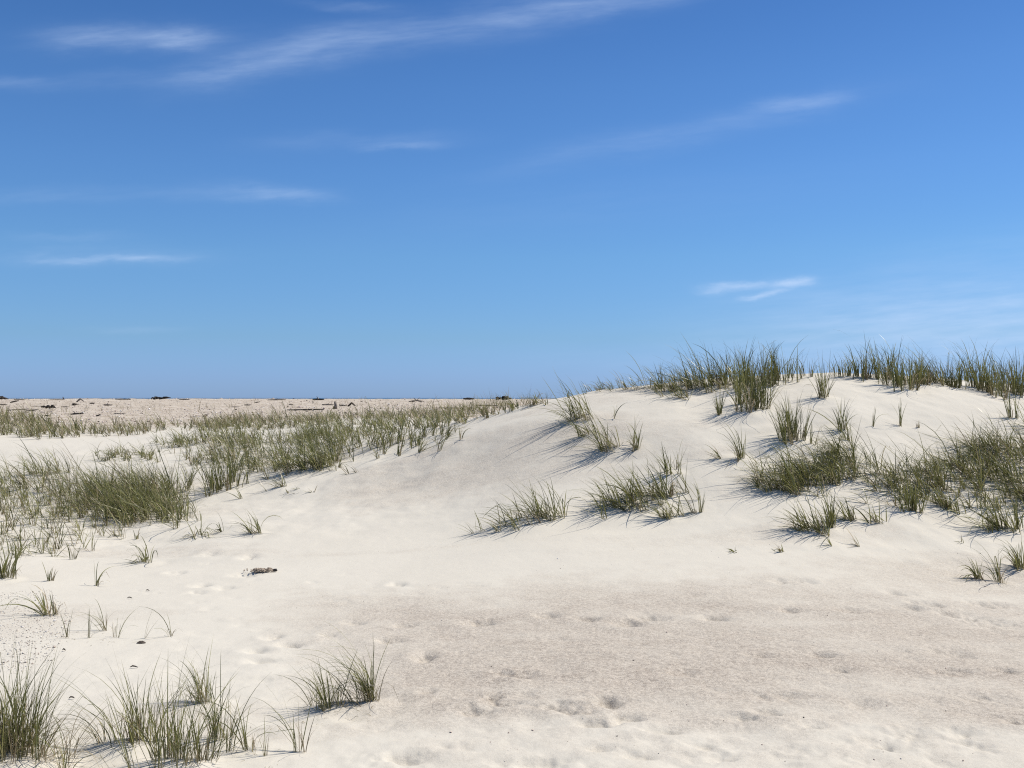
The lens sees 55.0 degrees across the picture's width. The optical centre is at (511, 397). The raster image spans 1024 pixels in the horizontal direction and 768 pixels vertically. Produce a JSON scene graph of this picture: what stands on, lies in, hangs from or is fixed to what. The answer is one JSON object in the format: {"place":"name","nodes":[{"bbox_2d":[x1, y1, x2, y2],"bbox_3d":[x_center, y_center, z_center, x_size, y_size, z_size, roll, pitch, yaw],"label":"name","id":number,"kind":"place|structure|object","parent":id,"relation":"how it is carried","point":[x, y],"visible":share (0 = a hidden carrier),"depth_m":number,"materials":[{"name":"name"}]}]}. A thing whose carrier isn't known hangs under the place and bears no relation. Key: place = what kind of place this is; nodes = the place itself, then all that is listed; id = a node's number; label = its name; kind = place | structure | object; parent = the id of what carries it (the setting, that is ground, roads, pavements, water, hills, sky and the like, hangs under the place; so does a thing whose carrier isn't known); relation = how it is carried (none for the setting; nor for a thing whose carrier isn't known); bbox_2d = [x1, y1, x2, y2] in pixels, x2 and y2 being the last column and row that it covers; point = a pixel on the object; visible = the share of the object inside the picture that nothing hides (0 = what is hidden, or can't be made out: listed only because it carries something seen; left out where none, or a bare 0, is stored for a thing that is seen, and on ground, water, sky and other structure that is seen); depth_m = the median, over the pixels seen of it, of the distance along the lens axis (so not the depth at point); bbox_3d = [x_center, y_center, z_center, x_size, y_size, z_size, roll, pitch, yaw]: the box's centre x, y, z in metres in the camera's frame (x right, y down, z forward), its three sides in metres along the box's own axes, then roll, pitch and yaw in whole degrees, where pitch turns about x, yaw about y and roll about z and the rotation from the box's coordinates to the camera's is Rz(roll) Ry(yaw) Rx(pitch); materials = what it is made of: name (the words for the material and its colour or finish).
{"place":"outdoors","nodes":[
{"label":"outdoors","id":0,"kind":"place"},
{"bbox_2d":[0,499,125,557],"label":"grass","id":1,"kind":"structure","parent":0,"point":[50,536],"depth_m":10.75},
{"bbox_2d":[0,399,165,438],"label":"grass","id":2,"kind":"structure","parent":0,"point":[32,421],"depth_m":21.98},
{"bbox_2d":[0,436,218,530],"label":"grass","id":3,"kind":"structure","parent":0,"point":[135,496],"depth_m":12.68,"materials":[{"name":"plant"}]},
{"bbox_2d":[151,396,170,399],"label":"brush pile","id":4,"kind":"object","parent":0,"point":[159,398],"visible":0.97,"depth_m":62.25,"materials":[{"name":"black wood"}]},
{"bbox_2d":[94,417,266,472],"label":"grass","id":5,"kind":"structure","parent":0,"point":[202,436],"depth_m":17.48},
{"bbox_2d":[8,398,555,398],"bbox_3d":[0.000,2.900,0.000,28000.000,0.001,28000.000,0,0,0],"label":"sea","id":6,"kind":"structure","parent":0,"point":[281,398],"depth_m":3372.12,"materials":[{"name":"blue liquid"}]},
{"bbox_2d":[359,411,463,458],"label":"grass","id":7,"kind":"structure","parent":0,"point":[423,433],"depth_m":14.27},
{"bbox_2d":[0,372,1023,767],"bbox_3d":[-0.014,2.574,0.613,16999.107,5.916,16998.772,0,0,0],"label":"sand ground","id":8,"kind":"structure","parent":0,"point":[918,666],"depth_m":7.76,"materials":[{"name":"sand"}]},
{"bbox_2d":[0,536,38,578],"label":"grass tuft","id":9,"kind":"object","parent":8,"relation":"on","point":[5,568],"visible":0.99,"depth_m":8.47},
{"bbox_2d":[1,585,57,616],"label":"grass tuft","id":10,"kind":"object","parent":8,"relation":"on","point":[44,613],"visible":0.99,"depth_m":7.17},
{"bbox_2d":[0,590,71,671],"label":"shell debris","id":11,"kind":"object","parent":8,"relation":"on","point":[53,647],"visible":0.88,"depth_m":6.60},
{"bbox_2d":[5,435,69,475],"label":"grass tuft","id":12,"kind":"object","parent":8,"relation":"on","point":[28,469],"visible":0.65,"depth_m":15.60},
{"bbox_2d":[41,560,56,580],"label":"grass tuft","id":13,"kind":"object","parent":8,"relation":"on","point":[49,576],"visible":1,"depth_m":8.48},
{"bbox_2d":[16,669,90,745],"bbox_3d":[-2.064,1.413,4.463,0.390,0.410,0.293,0,0,-40],"label":"grass tuft","id":14,"kind":"object","parent":8,"relation":"on","point":[47,716],"visible":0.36,"depth_m":4.48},
{"bbox_2d":[48,594,67,614],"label":"grass tuft","id":15,"kind":"object","parent":8,"relation":"on","point":[56,611],"visible":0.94,"depth_m":7.21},
{"bbox_2d":[0,636,116,767],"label":"grass tuft","id":16,"kind":"object","parent":8,"relation":"on","point":[8,727],"visible":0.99,"depth_m":4.32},
{"bbox_2d":[38,715,107,767],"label":"grass tuft","id":17,"kind":"object","parent":8,"relation":"on","point":[61,752],"visible":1,"depth_m":4.24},
{"bbox_2d":[66,543,81,559],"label":"grass tuft","id":18,"kind":"object","parent":8,"relation":"on","point":[73,553],"visible":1,"depth_m":9.64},
{"bbox_2d":[60,600,112,630],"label":"grass tuft","id":19,"kind":"object","parent":8,"relation":"on","point":[104,627],"visible":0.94,"depth_m":6.75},
{"bbox_2d":[87,610,94,637],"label":"grass tuft","id":20,"kind":"object","parent":8,"relation":"on","point":[89,626],"visible":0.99,"depth_m":6.50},
{"bbox_2d":[56,669,147,746],"bbox_3d":[-1.901,1.419,4.532,0.479,0.395,0.300,0,0,13],"label":"grass tuft","id":21,"kind":"object","parent":8,"relation":"on","point":[103,736],"visible":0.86,"depth_m":4.52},
{"bbox_2d":[94,564,116,585],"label":"grass tuft","id":22,"kind":"object","parent":8,"relation":"on","point":[97,582],"visible":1,"depth_m":8.37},
{"bbox_2d":[110,690,146,748],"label":"grass tuft","id":23,"kind":"object","parent":8,"relation":"on","point":[129,739],"visible":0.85,"depth_m":4.50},
{"bbox_2d":[117,536,157,563],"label":"grass tuft","id":24,"kind":"object","parent":8,"relation":"on","point":[145,559],"visible":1,"depth_m":9.48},
{"bbox_2d":[9,722,277,767],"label":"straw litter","id":25,"kind":"object","parent":8,"relation":"on","point":[100,757],"visible":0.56,"depth_m":4.36,"materials":[{"name":"beige plant"}]},
{"bbox_2d":[50,633,248,767],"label":"grass tuft","id":26,"kind":"object","parent":8,"relation":"on","point":[175,750],"visible":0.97,"depth_m":4.25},
{"bbox_2d":[89,641,224,743],"bbox_3d":[-1.719,1.375,4.607,0.413,0.489,0.681,0,0,35],"label":"grass tuft","id":27,"kind":"object","parent":8,"relation":"on","point":[138,725],"visible":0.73,"depth_m":4.56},
{"bbox_2d":[136,608,182,641],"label":"grass tuft","id":28,"kind":"object","parent":8,"relation":"on","point":[171,634],"visible":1,"depth_m":6.57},
{"bbox_2d":[164,495,191,519],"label":"grass tuft","id":29,"kind":"object","parent":8,"relation":"on","point":[180,513],"visible":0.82,"depth_m":11.75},
{"bbox_2d":[146,640,227,705],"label":"grass tuft","id":30,"kind":"object","parent":8,"relation":"on","point":[197,685],"visible":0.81,"depth_m":5.16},
{"bbox_2d":[182,457,199,484],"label":"grass tuft","id":31,"kind":"object","parent":8,"relation":"on","point":[191,472],"visible":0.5,"depth_m":13.91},
{"bbox_2d":[180,516,220,539],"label":"grass tuft","id":32,"kind":"object","parent":8,"relation":"on","point":[200,533],"visible":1,"depth_m":10.72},
{"bbox_2d":[15,613,397,724],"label":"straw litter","id":33,"kind":"object","parent":8,"relation":"on","point":[300,707],"visible":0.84,"depth_m":5.06,"materials":[{"name":"beige plant"}]},
{"bbox_2d":[169,658,254,743],"bbox_3d":[-1.402,1.431,4.559,0.383,0.382,0.498,0,0,31],"label":"grass tuft","id":34,"kind":"object","parent":8,"relation":"on","point":[213,722],"visible":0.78,"depth_m":4.62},
{"bbox_2d":[159,682,265,764],"bbox_3d":[-1.329,1.419,4.371,0.363,0.383,0.513,0,0,35],"label":"grass tuft","id":35,"kind":"object","parent":8,"relation":"on","point":[199,752],"visible":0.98,"depth_m":4.29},
{"bbox_2d":[185,436,255,496],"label":"grass tuft","id":36,"kind":"object","parent":8,"relation":"on","point":[212,479],"visible":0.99,"depth_m":13.45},
{"bbox_2d":[186,691,291,751],"bbox_3d":[-1.249,1.448,4.511,0.452,0.345,0.325,0,0,-32],"label":"grass tuft","id":37,"kind":"object","parent":8,"relation":"on","point":[245,742],"visible":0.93,"depth_m":4.49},
{"bbox_2d":[214,673,271,752],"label":"grass tuft","id":38,"kind":"object","parent":8,"relation":"on","point":[230,746],"visible":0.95,"depth_m":4.49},
{"bbox_2d":[217,503,279,534],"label":"grass tuft","id":39,"kind":"object","parent":8,"relation":"on","point":[258,528],"visible":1,"depth_m":10.63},
{"bbox_2d":[243,567,276,571],"bbox_3d":[-2.274,1.552,8.904,0.306,0.044,0.137,0,0,0],"label":"driftwood","id":40,"kind":"object","parent":8,"relation":"on","point":[268,569],"visible":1,"depth_m":8.87,"materials":[{"name":"black wood"}]},
{"bbox_2d":[1,398,525,424],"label":"shell debris","id":41,"kind":"object","parent":8,"relation":"on","point":[222,411],"visible":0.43,"depth_m":38.18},
{"bbox_2d":[259,721,268,755],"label":"grass tuft","id":42,"kind":"object","parent":8,"relation":"on","point":[265,753],"visible":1,"depth_m":4.41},
{"bbox_2d":[16,395,518,412],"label":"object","id":43,"kind":"structure","parent":8,"relation":"on","point":[206,404],"depth_m":43.10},
{"bbox_2d":[253,469,286,490],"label":"grass tuft","id":44,"kind":"object","parent":8,"relation":"on","point":[282,483],"visible":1,"depth_m":13.12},
{"bbox_2d":[253,690,313,751],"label":"grass tuft","id":45,"kind":"object","parent":8,"relation":"on","point":[294,737],"visible":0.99,"depth_m":4.48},
{"bbox_2d":[250,415,339,472],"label":"grass tuft","id":46,"kind":"object","parent":8,"relation":"on","point":[311,457],"visible":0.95,"depth_m":13.88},
{"bbox_2d":[279,656,314,705],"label":"grass tuft","id":47,"kind":"object","parent":8,"relation":"on","point":[303,691],"visible":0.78,"depth_m":5.16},
{"bbox_2d":[213,404,389,479],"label":"grass","id":48,"kind":"structure","parent":8,"relation":"on","point":[331,445],"depth_m":15.47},
{"bbox_2d":[283,649,357,712],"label":"grass tuft","id":49,"kind":"object","parent":8,"relation":"on","point":[323,700],"visible":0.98,"depth_m":5.04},
{"bbox_2d":[105,389,547,439],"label":"grass","id":50,"kind":"structure","parent":8,"relation":"on","point":[459,417],"depth_m":22.31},
{"bbox_2d":[297,626,399,714],"bbox_3d":[-0.901,1.398,5.133,0.681,0.449,0.392,0,0,0],"label":"grass tuft","id":51,"kind":"object","parent":8,"relation":"on","point":[367,687],"visible":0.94,"depth_m":5.13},
{"bbox_2d":[461,495,531,533],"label":"grass tuft","id":52,"kind":"object","parent":8,"relation":"on","point":[499,521],"visible":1,"depth_m":10.03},
{"bbox_2d":[470,390,550,412],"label":"grass","id":53,"kind":"structure","parent":8,"relation":"on","point":[504,407],"depth_m":42.90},
{"bbox_2d":[484,477,588,524],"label":"grass tuft","id":54,"kind":"object","parent":8,"relation":"on","point":[538,513],"visible":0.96,"depth_m":10.14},
{"bbox_2d":[525,377,593,421],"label":"grass tuft","id":55,"kind":"object","parent":8,"relation":"on","point":[575,415],"visible":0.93,"depth_m":12.94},
{"bbox_2d":[549,412,595,436],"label":"grass tuft","id":56,"kind":"object","parent":8,"relation":"on","point":[582,431],"visible":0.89,"depth_m":12.35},
{"bbox_2d":[568,404,622,452],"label":"grass tuft","id":57,"kind":"object","parent":8,"relation":"on","point":[608,443],"visible":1,"depth_m":11.81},
{"bbox_2d":[575,380,615,393],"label":"grass tuft","id":58,"kind":"object","parent":8,"relation":"on","point":[597,386],"visible":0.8,"depth_m":14.72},
{"bbox_2d":[580,374,632,391],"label":"grass tuft","id":59,"kind":"object","parent":8,"relation":"on","point":[602,385],"visible":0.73,"depth_m":14.83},
{"bbox_2d":[564,462,665,519],"bbox_3d":[1.077,0.957,10.292,1.174,0.606,1.176,0,0,0],"label":"grass tuft","id":60,"kind":"object","parent":8,"relation":"on","point":[614,503],"visible":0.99,"depth_m":10.28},
{"bbox_2d":[595,369,641,391],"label":"grass tuft","id":61,"kind":"object","parent":8,"relation":"on","point":[624,386],"visible":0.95,"depth_m":14.48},
{"bbox_2d":[245,533,1007,760],"bbox_3d":[1.024,1.485,7.219,8.109,0.313,5.806,0,0,0],"label":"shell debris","id":62,"kind":"object","parent":8,"relation":"in","point":[690,665],"visible":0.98,"depth_m":5.74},
{"bbox_2d":[611,414,643,451],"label":"grass tuft","id":63,"kind":"object","parent":8,"relation":"on","point":[636,446],"visible":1,"depth_m":11.73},
{"bbox_2d":[594,449,700,501],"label":"grass tuft","id":64,"kind":"object","parent":8,"relation":"on","point":[664,489],"visible":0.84,"depth_m":10.52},
{"bbox_2d":[615,351,687,388],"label":"grass tuft","id":65,"kind":"object","parent":8,"relation":"on","point":[646,384],"visible":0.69,"depth_m":14.37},
{"bbox_2d":[638,482,683,519],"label":"grass tuft","id":66,"kind":"object","parent":8,"relation":"on","point":[670,511],"visible":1,"depth_m":10.04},
{"bbox_2d":[639,375,693,399],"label":"grass tuft","id":67,"kind":"object","parent":8,"relation":"on","point":[677,394],"visible":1,"depth_m":13.45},
{"bbox_2d":[649,439,684,474],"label":"grass tuft","id":68,"kind":"object","parent":8,"relation":"on","point":[665,465],"visible":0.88,"depth_m":11.01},
{"bbox_2d":[641,364,700,392],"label":"grass tuft","id":69,"kind":"object","parent":8,"relation":"on","point":[669,386],"visible":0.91,"depth_m":14.05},
{"bbox_2d":[641,349,720,384],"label":"grass tuft","id":70,"kind":"object","parent":8,"relation":"on","point":[680,376],"visible":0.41,"depth_m":14.55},
{"bbox_2d":[673,490,698,513],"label":"grass tuft","id":71,"kind":"object","parent":8,"relation":"on","point":[692,511],"visible":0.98,"depth_m":10.14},
{"bbox_2d":[652,338,746,393],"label":"grass tuft","id":72,"kind":"object","parent":8,"relation":"on","point":[703,383],"visible":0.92,"depth_m":13.98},
{"bbox_2d":[696,487,704,512],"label":"grass tuft","id":73,"kind":"object","parent":8,"relation":"on","point":[700,508],"visible":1,"depth_m":10.09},
{"bbox_2d":[665,341,753,388],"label":"grass tuft","id":74,"kind":"object","parent":8,"relation":"on","point":[718,375],"visible":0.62,"depth_m":14.13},
{"bbox_2d":[703,442,720,458],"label":"grass tuft","id":75,"kind":"object","parent":8,"relation":"on","point":[717,455],"visible":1,"depth_m":11.26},
{"bbox_2d":[711,391,727,414],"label":"grass tuft","id":76,"kind":"object","parent":8,"relation":"on","point":[718,410],"visible":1,"depth_m":12.48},
{"bbox_2d":[720,424,745,468],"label":"grass tuft","id":77,"kind":"object","parent":8,"relation":"on","point":[739,455],"visible":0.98,"depth_m":11.19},
{"bbox_2d":[705,338,781,391],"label":"grass tuft","id":78,"kind":"object","parent":8,"relation":"on","point":[741,376],"visible":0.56,"depth_m":13.58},
{"bbox_2d":[729,359,770,404],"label":"grass tuft","id":79,"kind":"object","parent":8,"relation":"on","point":[742,401],"visible":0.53,"depth_m":12.80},
{"bbox_2d":[711,351,792,412],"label":"grass tuft","id":80,"kind":"object","parent":8,"relation":"on","point":[755,400],"visible":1,"depth_m":12.53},
{"bbox_2d":[731,335,807,387],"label":"grass tuft","id":81,"kind":"object","parent":8,"relation":"on","point":[774,365],"visible":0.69,"depth_m":13.68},
{"bbox_2d":[755,341,809,381],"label":"grass tuft","id":82,"kind":"object","parent":8,"relation":"on","point":[796,369],"visible":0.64,"depth_m":13.89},
{"bbox_2d":[761,391,816,444],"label":"grass tuft","id":83,"kind":"object","parent":8,"relation":"on","point":[790,428],"visible":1,"depth_m":11.54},
{"bbox_2d":[769,492,831,537],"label":"grass tuft","id":84,"kind":"object","parent":8,"relation":"on","point":[806,524],"visible":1,"depth_m":9.47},
{"bbox_2d":[798,359,816,378],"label":"grass tuft","id":85,"kind":"object","parent":8,"relation":"on","point":[802,371],"visible":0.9,"depth_m":14.01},
{"bbox_2d":[805,421,820,444],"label":"grass tuft","id":86,"kind":"object","parent":8,"relation":"on","point":[810,440],"visible":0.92,"depth_m":11.47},
{"bbox_2d":[807,350,841,398],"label":"grass tuft","id":87,"kind":"object","parent":8,"relation":"on","point":[822,384],"visible":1,"depth_m":12.85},
{"bbox_2d":[808,485,848,527],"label":"grass tuft","id":88,"kind":"object","parent":8,"relation":"on","point":[831,517],"visible":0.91,"depth_m":9.56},
{"bbox_2d":[805,400,856,431],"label":"grass tuft","id":89,"kind":"object","parent":8,"relation":"on","point":[843,425],"visible":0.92,"depth_m":11.86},
{"bbox_2d":[821,354,860,376],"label":"grass tuft","id":90,"kind":"object","parent":8,"relation":"on","point":[839,373],"visible":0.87,"depth_m":13.99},
{"bbox_2d":[830,423,853,439],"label":"grass tuft","id":91,"kind":"object","parent":8,"relation":"on","point":[848,432],"visible":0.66,"depth_m":11.64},
{"bbox_2d":[828,493,856,521],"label":"grass tuft","id":92,"kind":"object","parent":8,"relation":"on","point":[849,514],"visible":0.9,"depth_m":9.81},
{"bbox_2d":[830,346,873,381],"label":"grass tuft","id":93,"kind":"object","parent":8,"relation":"on","point":[855,368],"visible":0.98,"depth_m":13.90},
{"bbox_2d":[846,499,886,523],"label":"grass tuft","id":94,"kind":"object","parent":8,"relation":"on","point":[875,519],"visible":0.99,"depth_m":9.80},
{"bbox_2d":[833,329,908,383],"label":"grass tuft","id":95,"kind":"object","parent":8,"relation":"on","point":[877,368],"visible":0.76,"depth_m":13.96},
{"bbox_2d":[867,346,930,390],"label":"grass tuft","id":96,"kind":"object","parent":8,"relation":"on","point":[895,379],"visible":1,"depth_m":13.39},
{"bbox_2d":[891,402,907,426],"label":"grass tuft","id":97,"kind":"object","parent":8,"relation":"on","point":[900,419],"visible":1,"depth_m":12.10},
{"bbox_2d":[876,476,932,513],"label":"grass tuft","id":98,"kind":"object","parent":8,"relation":"on","point":[913,505],"visible":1,"depth_m":10.08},
{"bbox_2d":[886,352,939,385],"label":"grass tuft","id":99,"kind":"object","parent":8,"relation":"on","point":[923,382],"visible":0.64,"depth_m":13.69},
{"bbox_2d":[893,338,964,386],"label":"grass tuft","id":100,"kind":"object","parent":8,"relation":"on","point":[934,379],"visible":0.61,"depth_m":14.12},
{"bbox_2d":[900,477,965,514],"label":"grass tuft","id":101,"kind":"object","parent":8,"relation":"on","point":[948,504],"visible":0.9,"depth_m":10.23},
{"bbox_2d":[938,358,966,389],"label":"grass tuft","id":102,"kind":"object","parent":8,"relation":"on","point":[957,380],"visible":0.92,"depth_m":13.94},
{"bbox_2d":[945,352,975,380],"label":"grass tuft","id":103,"kind":"object","parent":8,"relation":"on","point":[963,370],"visible":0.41,"depth_m":15.42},
{"bbox_2d":[956,558,983,580],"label":"grass tuft","id":104,"kind":"object","parent":8,"relation":"on","point":[977,575],"visible":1,"depth_m":8.57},
{"bbox_2d":[935,484,1020,533],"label":"grass tuft","id":105,"kind":"object","parent":8,"relation":"on","point":[992,522],"visible":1,"depth_m":9.89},
{"bbox_2d":[945,338,1017,391],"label":"grass tuft","id":106,"kind":"object","parent":8,"relation":"on","point":[971,382],"visible":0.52,"depth_m":14.19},
{"bbox_2d":[961,352,1012,399],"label":"grass tuft","id":107,"kind":"object","parent":8,"relation":"on","point":[989,387],"visible":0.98,"depth_m":13.78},
{"bbox_2d":[963,535,1014,582],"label":"grass tuft","id":108,"kind":"object","parent":8,"relation":"on","point":[998,574],"visible":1,"depth_m":8.53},
{"bbox_2d":[981,347,1023,397],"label":"grass tuft","id":109,"kind":"object","parent":8,"relation":"on","point":[1017,382],"visible":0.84,"depth_m":14.01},
{"bbox_2d":[986,349,1021,392],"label":"grass tuft","id":110,"kind":"object","parent":8,"relation":"on","point":[993,365],"visible":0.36,"depth_m":14.40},
{"bbox_2d":[995,534,1023,571],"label":"grass tuft","id":111,"kind":"object","parent":8,"relation":"on","point":[1016,561],"visible":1,"depth_m":8.92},
{"bbox_2d":[999,385,1021,418],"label":"grass tuft","id":112,"kind":"object","parent":8,"relation":"on","point":[1008,411],"visible":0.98,"depth_m":12.62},
{"bbox_2d":[1002,493,1023,532],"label":"grass tuft","id":113,"kind":"object","parent":8,"relation":"on","point":[1016,524],"visible":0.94,"depth_m":9.93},
{"bbox_2d":[0,0,1023,397],"label":"sky","id":114,"kind":"structure","parent":0,"point":[199,198],"materials":[{"name":"blue"}]},
{"bbox_2d":[727,417,890,497],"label":"grass","id":115,"kind":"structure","parent":0,"point":[787,480],"depth_m":10.70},
{"bbox_2d":[828,397,1023,511],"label":"grass","id":116,"kind":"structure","parent":0,"point":[939,482],"depth_m":10.85,"materials":[{"name":"plant"}]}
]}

